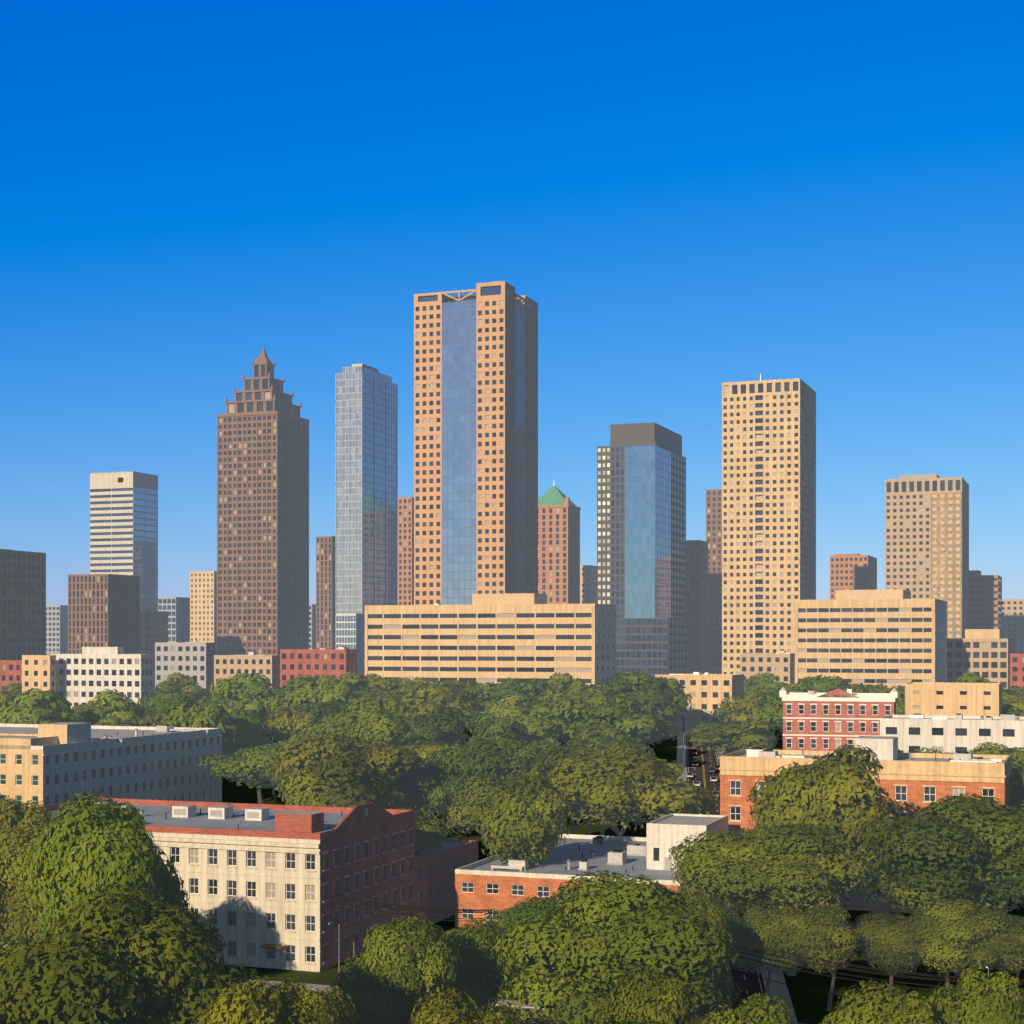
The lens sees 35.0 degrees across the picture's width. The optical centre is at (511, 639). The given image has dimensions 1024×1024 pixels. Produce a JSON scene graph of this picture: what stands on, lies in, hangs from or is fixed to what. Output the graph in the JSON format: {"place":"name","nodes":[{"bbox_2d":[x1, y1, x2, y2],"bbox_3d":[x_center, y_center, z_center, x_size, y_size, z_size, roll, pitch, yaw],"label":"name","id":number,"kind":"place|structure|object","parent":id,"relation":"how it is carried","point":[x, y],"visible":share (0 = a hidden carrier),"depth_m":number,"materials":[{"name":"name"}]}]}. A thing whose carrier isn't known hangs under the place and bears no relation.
{"place":"outdoors","nodes":[
{"label":"outdoors","id":0,"kind":"place"},
{"bbox_2d":[0,0,1023,604],"label":"sky","id":1,"kind":"structure","parent":0,"point":[690,198],"materials":[{"name":"blue"}]},
{"bbox_2d":[1,727,1023,1023],"bbox_3d":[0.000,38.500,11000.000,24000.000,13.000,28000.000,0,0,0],"label":"ground","id":2,"kind":"structure","parent":0,"point":[809,1007],"depth_m":220.45,"materials":[{"name":"green plant"}]},
{"bbox_2d":[0,549,45,659],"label":"office building","id":3,"kind":"structure","parent":2,"relation":"on","point":[22,602],"depth_m":668.35,"materials":[{"name":"concrete"}]},
{"bbox_2d":[0,795,54,855],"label":"tree","id":4,"kind":"object","parent":2,"relation":"on","point":[25,816],"visible":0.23,"depth_m":208.59,"materials":[{"name":"green plant"}]},
{"bbox_2d":[0,825,57,946],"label":"tree","id":5,"kind":"object","parent":2,"relation":"on","point":[17,917],"visible":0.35,"depth_m":184.87,"materials":[{"name":"green plant"}]},
{"bbox_2d":[22,655,55,693],"bbox_3d":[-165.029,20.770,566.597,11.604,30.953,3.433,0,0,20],"label":"low-rise building","id":6,"kind":"structure","parent":2,"relation":"on","point":[38,671],"depth_m":565.05,"materials":[{"name":"beige concrete"}]},
{"bbox_2d":[0,688,83,723],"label":"tree","id":7,"kind":"object","parent":2,"relation":"on","point":[27,708],"visible":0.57,"depth_m":424.11,"materials":[{"name":"green plant"}]},
{"bbox_2d":[46,605,67,654],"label":"building","id":8,"kind":"structure","parent":2,"relation":"on","point":[56,629],"depth_m":1202.85,"materials":[{"name":"concrete"}]},
{"bbox_2d":[50,647,152,707],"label":"office building","id":9,"kind":"structure","parent":2,"relation":"on","point":[86,675],"depth_m":566.16,"materials":[{"name":"concrete"}]},
{"bbox_2d":[68,574,139,653],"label":"building","id":10,"kind":"structure","parent":2,"relation":"on","point":[103,610],"depth_m":856.55,"materials":[{"name":"concrete"}]},
{"bbox_2d":[19,790,195,940],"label":"tree","id":11,"kind":"object","parent":2,"relation":"on","point":[83,851],"visible":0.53,"depth_m":146.55,"materials":[{"name":"green plant"}]},
{"bbox_2d":[0,722,222,806],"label":"building","id":12,"kind":"structure","parent":2,"relation":"on","point":[53,763],"depth_m":354.58,"materials":[{"name":"stone"}]},
{"bbox_2d":[78,689,151,726],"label":"tree","id":13,"kind":"object","parent":2,"relation":"on","point":[117,704],"visible":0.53,"depth_m":445.42,"materials":[{"name":"green plant"}]},
{"bbox_2d":[90,471,157,610],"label":"banded tower","id":14,"kind":"structure","parent":2,"relation":"on","point":[123,523],"depth_m":1007.53,"materials":[{"name":"concrete"}]},
{"bbox_2d":[0,882,276,1023],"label":"tree","id":15,"kind":"object","parent":2,"relation":"on","point":[124,959],"visible":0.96,"depth_m":113.39,"materials":[{"name":"green plant"}]},
{"bbox_2d":[140,611,167,689],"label":"building","id":16,"kind":"structure","parent":2,"relation":"on","point":[153,627],"depth_m":902.99,"materials":[{"name":"concrete"}]},
{"bbox_2d":[136,684,189,711],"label":"tree","id":17,"kind":"object","parent":2,"relation":"on","point":[162,693],"visible":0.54,"depth_m":557.34,"materials":[{"name":"green plant"}]},
{"bbox_2d":[158,597,189,641],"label":"building","id":18,"kind":"structure","parent":2,"relation":"on","point":[177,609],"depth_m":1003.28,"materials":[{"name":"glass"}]},
{"bbox_2d":[155,641,215,694],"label":"building","id":19,"kind":"structure","parent":2,"relation":"on","point":[193,659],"depth_m":643.64,"materials":[{"name":"concrete"}]},
{"bbox_2d":[150,693,240,745],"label":"tree","id":20,"kind":"object","parent":2,"relation":"on","point":[181,711],"visible":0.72,"depth_m":407.59,"materials":[{"name":"green plant"}]},
{"bbox_2d":[190,571,216,654],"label":"flat-roofed building","id":21,"kind":"structure","parent":2,"relation":"on","point":[203,606],"depth_m":1153.24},
{"bbox_2d":[1,798,477,971],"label":"brick building","id":22,"kind":"structure","parent":2,"relation":"on","point":[263,884],"depth_m":226.81,"materials":[{"name":"brick"}]},
{"bbox_2d":[195,745,292,803],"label":"tree","id":23,"kind":"object","parent":2,"relation":"on","point":[250,765],"visible":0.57,"depth_m":372.51,"materials":[{"name":"green plant"}]},
{"bbox_2d":[209,672,282,718],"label":"tree","id":24,"kind":"object","parent":2,"relation":"on","point":[252,692],"visible":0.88,"depth_m":494.21,"materials":[{"name":"green plant"}]},
{"bbox_2d":[214,651,279,689],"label":"building","id":25,"kind":"structure","parent":2,"relation":"on","point":[250,662],"depth_m":614.15,"materials":[{"name":"concrete"}]},
{"bbox_2d":[222,714,275,785],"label":"tree","id":26,"kind":"object","parent":2,"relation":"on","point":[252,732],"visible":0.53,"depth_m":422.88,"materials":[{"name":"green plant"}]},
{"bbox_2d":[191,975,330,1023],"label":"tree","id":27,"kind":"object","parent":2,"relation":"on","point":[242,1007],"visible":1,"depth_m":105.32,"materials":[{"name":"green plant"}]},
{"bbox_2d":[217,347,308,654],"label":"skyscraper","id":28,"kind":"structure","parent":2,"relation":"on","point":[262,517],"depth_m":959.42,"materials":[{"name":"stone"}]},
{"bbox_2d":[261,705,321,747],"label":"tree","id":29,"kind":"object","parent":2,"relation":"on","point":[282,723],"visible":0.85,"depth_m":438.67,"materials":[{"name":"green plant"}]},
{"bbox_2d":[267,975,360,1023],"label":"tree","id":30,"kind":"object","parent":2,"relation":"on","point":[334,1006],"visible":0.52,"depth_m":122.53,"materials":[{"name":"green plant"}]},
{"bbox_2d":[269,675,358,712],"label":"tree","id":31,"kind":"object","parent":2,"relation":"on","point":[298,693],"visible":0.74,"depth_m":477.45,"materials":[{"name":"green plant"}]},
{"bbox_2d":[280,646,356,687],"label":"building","id":32,"kind":"structure","parent":2,"relation":"on","point":[337,662],"depth_m":605.00,"materials":[{"name":"brick"}]},
{"bbox_2d":[316,536,335,648],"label":"building","id":33,"kind":"structure","parent":2,"relation":"on","point":[325,591],"depth_m":1082.73,"materials":[{"name":"concrete"}]},
{"bbox_2d":[275,754,404,808],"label":"tree","id":34,"kind":"object","parent":2,"relation":"on","point":[337,781],"visible":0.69,"depth_m":279.24,"materials":[{"name":"green plant"}]},
{"bbox_2d":[270,731,426,796],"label":"tree","id":35,"kind":"object","parent":2,"relation":"on","point":[395,764],"visible":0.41,"depth_m":322.27,"materials":[{"name":"green plant"}]},
{"bbox_2d":[293,706,407,747],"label":"tree","id":36,"kind":"object","parent":2,"relation":"on","point":[370,726],"visible":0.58,"depth_m":381.73,"materials":[{"name":"green plant"}]},
{"bbox_2d":[336,613,364,675],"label":"tower glass base","id":37,"kind":"object","parent":2,"relation":"on","point":[350,631],"visible":0.38,"depth_m":862.89,"materials":[{"name":"glass"}]},
{"bbox_2d":[336,363,397,613],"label":"skyscraper","id":38,"kind":"structure","parent":2,"relation":"on","point":[366,484],"depth_m":905.64,"materials":[{"name":"glass"}]},
{"bbox_2d":[340,695,412,721],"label":"tree","id":39,"kind":"object","parent":2,"relation":"on","point":[395,706],"visible":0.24,"depth_m":443.83,"materials":[{"name":"green plant"}]},
{"bbox_2d":[327,913,461,1023],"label":"tree","id":40,"kind":"object","parent":2,"relation":"on","point":[396,974],"visible":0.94,"depth_m":146.27,"materials":[{"name":"green plant"}]},
{"bbox_2d":[398,497,413,604],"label":"skyscraper","id":41,"kind":"structure","parent":2,"relation":"on","point":[405,550],"depth_m":1021.85,"materials":[{"name":"brown stone"}]},
{"bbox_2d":[379,710,443,746],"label":"tree","id":42,"kind":"object","parent":2,"relation":"on","point":[415,732],"visible":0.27,"depth_m":410.82,"materials":[{"name":"green plant"}]},
{"bbox_2d":[390,807,449,857],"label":"tree","id":43,"kind":"object","parent":2,"relation":"on","point":[426,837],"visible":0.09,"depth_m":264.80,"materials":[{"name":"green plant"}]},
{"bbox_2d":[398,766,463,819],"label":"tree","id":44,"kind":"object","parent":2,"relation":"on","point":[430,794],"visible":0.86,"depth_m":334.47,"materials":[{"name":"green plant"}]},
{"bbox_2d":[404,703,470,744],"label":"tree","id":45,"kind":"object","parent":2,"relation":"on","point":[451,722],"visible":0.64,"depth_m":428.84,"materials":[{"name":"green plant"}]},
{"bbox_2d":[400,684,477,717],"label":"tree","id":46,"kind":"object","parent":2,"relation":"on","point":[433,695],"visible":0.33,"depth_m":465.99,"materials":[{"name":"green plant"}]},
{"bbox_2d":[409,987,524,1023],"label":"tree","id":47,"kind":"object","parent":2,"relation":"on","point":[440,1010],"visible":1,"depth_m":110.53,"materials":[{"name":"green plant"}]},
{"bbox_2d":[414,281,537,604],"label":"granite tower","id":48,"kind":"structure","parent":2,"relation":"on","point":[476,443],"depth_m":739.13,"materials":[{"name":"brown stone"}]},
{"bbox_2d":[441,773,516,835],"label":"tree","id":49,"kind":"object","parent":2,"relation":"on","point":[474,792],"visible":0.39,"depth_m":305.83,"materials":[{"name":"green plant"}]},
{"bbox_2d":[444,917,519,1014],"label":"tree","id":50,"kind":"object","parent":2,"relation":"on","point":[479,977],"visible":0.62,"depth_m":156.33,"materials":[{"name":"green plant"}]},
{"bbox_2d":[423,732,547,841],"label":"tree","id":51,"kind":"object","parent":2,"relation":"on","point":[502,758],"visible":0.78,"depth_m":339.84,"materials":[{"name":"green plant"}]},
{"bbox_2d":[483,909,496,922],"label":"utility pole","id":52,"kind":"object","parent":2,"relation":"on","point":[489,914],"visible":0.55,"depth_m":207.23,"materials":[{"name":"brown wood"}]},
{"bbox_2d":[331,894,1023,1007],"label":"power lines","id":53,"kind":"object","parent":52,"relation":"attached to","point":[457,910],"visible":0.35,"depth_m":182.05,"materials":[{"name":"black metal"}]},
{"bbox_2d":[365,593,615,685],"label":"office building","id":54,"kind":"structure","parent":2,"relation":"on","point":[490,638],"depth_m":595.37,"materials":[{"name":"concrete"}]},
{"bbox_2d":[466,712,531,744],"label":"tree","id":55,"kind":"object","parent":2,"relation":"on","point":[485,725],"visible":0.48,"depth_m":420.06,"materials":[{"name":"green plant"}]},
{"bbox_2d":[480,693,533,719],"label":"tree","id":56,"kind":"object","parent":2,"relation":"on","point":[516,703],"visible":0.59,"depth_m":478.93,"materials":[{"name":"green plant"}]},
{"bbox_2d":[468,677,552,713],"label":"tree","id":57,"kind":"object","parent":2,"relation":"on","point":[534,687],"visible":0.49,"depth_m":521.19,"materials":[{"name":"green plant"}]},
{"bbox_2d":[469,772,569,864],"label":"tree","id":58,"kind":"object","parent":2,"relation":"on","point":[526,819],"visible":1,"depth_m":258.96,"materials":[{"name":"green plant"}]},
{"bbox_2d":[489,895,562,948],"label":"tree","id":59,"kind":"object","parent":2,"relation":"on","point":[534,907],"visible":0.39,"depth_m":199.80,"materials":[{"name":"green plant"}]},
{"bbox_2d":[508,717,562,746],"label":"tree","id":60,"kind":"object","parent":2,"relation":"on","point":[537,729],"visible":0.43,"depth_m":435.34,"materials":[{"name":"green plant"}]},
{"bbox_2d":[506,698,582,747],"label":"tree","id":61,"kind":"object","parent":2,"relation":"on","point":[539,710],"visible":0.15,"depth_m":460.16,"materials":[{"name":"green plant"}]},
{"bbox_2d":[538,485,580,603],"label":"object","id":62,"kind":"structure","parent":2,"relation":"on","point":[558,546],"depth_m":1004.56,"materials":[{"name":"stone"}]},
{"bbox_2d":[504,746,624,833],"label":"tree","id":63,"kind":"object","parent":2,"relation":"on","point":[539,766],"visible":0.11,"depth_m":313.64,"materials":[{"name":"green plant"}]},
{"bbox_2d":[537,682,614,703],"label":"tree","id":64,"kind":"object","parent":2,"relation":"on","point":[578,691],"visible":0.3,"depth_m":488.88,"materials":[{"name":"green plant"}]},
{"bbox_2d":[580,565,596,603],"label":"building","id":65,"kind":"structure","parent":2,"relation":"on","point":[588,584],"depth_m":1102.06,"materials":[{"name":"concrete"}]},
{"bbox_2d":[455,813,727,926],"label":"brick building","id":66,"kind":"structure","parent":2,"relation":"on","point":[489,883],"depth_m":258.37,"materials":[{"name":"brick"}]},
{"bbox_2d":[548,691,661,742],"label":"tree","id":67,"kind":"object","parent":2,"relation":"on","point":[616,709],"visible":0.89,"depth_m":440.85,"materials":[{"name":"green plant"}]},
{"bbox_2d":[512,750,718,835],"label":"tree","id":68,"kind":"object","parent":2,"relation":"on","point":[608,788],"visible":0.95,"depth_m":291.12,"materials":[{"name":"green plant"}]},
{"bbox_2d":[492,870,741,1023],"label":"tree","id":69,"kind":"object","parent":2,"relation":"on","point":[588,948],"visible":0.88,"depth_m":144.50,"materials":[{"name":"green plant"}]},
{"bbox_2d":[597,422,685,618],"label":"skyscraper","id":70,"kind":"structure","parent":2,"relation":"on","point":[641,520],"depth_m":806.92,"materials":[{"name":"glass"}]},
{"bbox_2d":[594,963,700,1023],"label":"tree","id":71,"kind":"object","parent":2,"relation":"on","point":[661,1001],"visible":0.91,"depth_m":117.51,"materials":[{"name":"green plant"}]},
{"bbox_2d":[607,671,691,746],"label":"tree","id":72,"kind":"object","parent":2,"relation":"on","point":[658,698],"visible":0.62,"depth_m":492.29,"materials":[{"name":"green plant"}]},
{"bbox_2d":[616,618,689,677],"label":"office building","id":73,"kind":"structure","parent":2,"relation":"on","point":[652,646],"depth_m":775.78,"materials":[{"name":"blue glass"}]},
{"bbox_2d":[686,540,707,673],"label":"building","id":74,"kind":"structure","parent":2,"relation":"on","point":[697,583],"depth_m":982.01,"materials":[{"name":"concrete"}]},
{"bbox_2d":[655,671,743,735],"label":"building","id":75,"kind":"structure","parent":2,"relation":"on","point":[707,692],"depth_m":548.93,"materials":[{"name":"concrete"}]},
{"bbox_2d":[706,489,721,673],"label":"building","id":76,"kind":"structure","parent":2,"relation":"on","point":[714,518],"depth_m":1051.69,"materials":[{"name":"concrete"}]},
{"bbox_2d":[684,718,777,755],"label":"tree","id":77,"kind":"object","parent":2,"relation":"on","point":[740,735],"visible":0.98,"depth_m":436.08,"materials":[{"name":"green plant"}]},
{"bbox_2d":[719,691,769,723],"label":"tree","id":78,"kind":"object","parent":2,"relation":"on","point":[746,706],"visible":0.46,"depth_m":493.23,"materials":[{"name":"green plant"}]},
{"bbox_2d":[701,992,795,1023],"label":"tree","id":79,"kind":"object","parent":2,"relation":"on","point":[756,1013],"visible":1,"depth_m":111.44,"materials":[{"name":"green plant"}]},
{"bbox_2d":[725,907,809,996],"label":"tree","id":80,"kind":"object","parent":2,"relation":"on","point":[754,926],"visible":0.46,"depth_m":196.97,"materials":[{"name":"green plant"}]},
{"bbox_2d":[740,650,794,684],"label":"building","id":81,"kind":"structure","parent":2,"relation":"on","point":[780,664],"depth_m":643.33,"materials":[{"name":"concrete"}]},
{"bbox_2d":[722,374,815,673],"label":"cream tower","id":82,"kind":"structure","parent":2,"relation":"on","point":[768,503],"depth_m":767.68,"materials":[{"name":"concrete"}]},
{"bbox_2d":[669,821,873,975],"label":"tree","id":83,"kind":"object","parent":2,"relation":"on","point":[793,866],"visible":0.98,"depth_m":208.54,"materials":[{"name":"green plant"}]},
{"bbox_2d":[754,687,807,733],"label":"tree","id":84,"kind":"object","parent":2,"relation":"on","point":[771,706],"visible":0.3,"depth_m":471.49,"materials":[{"name":"green plant"}]},
{"bbox_2d":[763,903,860,1010],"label":"tree","id":85,"kind":"object","parent":2,"relation":"on","point":[824,931],"visible":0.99,"depth_m":193.61,"materials":[{"name":"green plant"}]},
{"bbox_2d":[747,743,901,875],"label":"tree","id":86,"kind":"object","parent":2,"relation":"on","point":[838,795],"visible":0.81,"depth_m":233.86,"materials":[{"name":"green plant"}]},
{"bbox_2d":[779,687,897,750],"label":"building","id":87,"kind":"structure","parent":2,"relation":"on","point":[828,721],"depth_m":424.25,"materials":[{"name":"brick"}]},
{"bbox_2d":[830,554,876,599],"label":"building","id":88,"kind":"structure","parent":2,"relation":"on","point":[853,571],"depth_m":1004.90,"materials":[{"name":"stone"}]},
{"bbox_2d":[719,736,1011,915],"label":"brick warehouse","id":89,"kind":"structure","parent":2,"relation":"on","point":[912,783],"depth_m":269.65,"materials":[{"name":"brick"}]},
{"bbox_2d":[795,589,946,688],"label":"office","id":90,"kind":"structure","parent":2,"relation":"on","point":[889,638],"depth_m":609.42,"materials":[{"name":"concrete"}]},
{"bbox_2d":[819,979,940,1023],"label":"tree","id":91,"kind":"object","parent":2,"relation":"on","point":[887,1006],"visible":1,"depth_m":111.71,"materials":[{"name":"green plant"}]},
{"bbox_2d":[849,910,928,991],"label":"tree","id":92,"kind":"object","parent":2,"relation":"on","point":[888,940],"visible":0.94,"depth_m":196.92,"materials":[{"name":"green plant"}]},
{"bbox_2d":[885,474,968,638],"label":"beige tower","id":93,"kind":"structure","parent":2,"relation":"on","point":[926,536],"depth_m":886.95,"materials":[{"name":"concrete"}]},
{"bbox_2d":[848,793,1023,975],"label":"tree","id":94,"kind":"object","parent":2,"relation":"on","point":[962,847],"visible":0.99,"depth_m":208.58,"materials":[{"name":"green plant"}]},
{"bbox_2d":[880,713,1023,753],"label":"building","id":95,"kind":"structure","parent":2,"relation":"on","point":[957,732],"depth_m":379.87,"materials":[{"name":"stone"}]},
{"bbox_2d":[905,682,1001,715],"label":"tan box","id":96,"kind":"object","parent":2,"relation":"on","point":[952,699],"visible":0.24,"depth_m":403.96,"materials":[{"name":"concrete"}]},
{"bbox_2d":[907,898,1014,997],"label":"tree","id":97,"kind":"object","parent":2,"relation":"on","point":[950,929],"visible":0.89,"depth_m":195.70,"materials":[{"name":"green plant"}]},
{"bbox_2d":[919,964,1023,1023],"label":"tree","id":98,"kind":"object","parent":2,"relation":"on","point":[986,1001],"visible":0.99,"depth_m":113.69,"materials":[{"name":"green plant"}]},
{"bbox_2d":[947,629,1015,689],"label":"midrise","id":99,"kind":"structure","parent":2,"relation":"on","point":[984,652],"depth_m":654.81,"materials":[{"name":"concrete"}]},
{"bbox_2d":[969,570,1001,628],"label":"building","id":100,"kind":"structure","parent":2,"relation":"on","point":[985,601],"depth_m":963.41,"materials":[{"name":"concrete"}]},
{"bbox_2d":[966,914,1023,998],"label":"tree","id":101,"kind":"object","parent":2,"relation":"on","point":[1009,950],"visible":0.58,"depth_m":195.87,"materials":[{"name":"green plant"}]},
{"bbox_2d":[1002,599,1023,651],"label":"building","id":102,"kind":"structure","parent":2,"relation":"on","point":[1013,618],"depth_m":1103.50,"materials":[{"name":"concrete"}]},
{"bbox_2d":[1009,759,1023,818],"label":"tree","id":103,"kind":"object","parent":2,"relation":"on","point":[1016,788],"visible":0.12,"depth_m":286.31,"materials":[{"name":"green plant"}]},
{"bbox_2d":[237,978,800,1023],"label":"road","id":104,"kind":"structure","parent":0,"point":[525,1007],"depth_m":199.68,"materials":[{"name":"grey asphalt"}]},
{"bbox_2d":[676,735,797,1023],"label":"road","id":105,"kind":"structure","parent":0,"point":[706,760],"depth_m":222.90,"materials":[{"name":"grey asphalt"}]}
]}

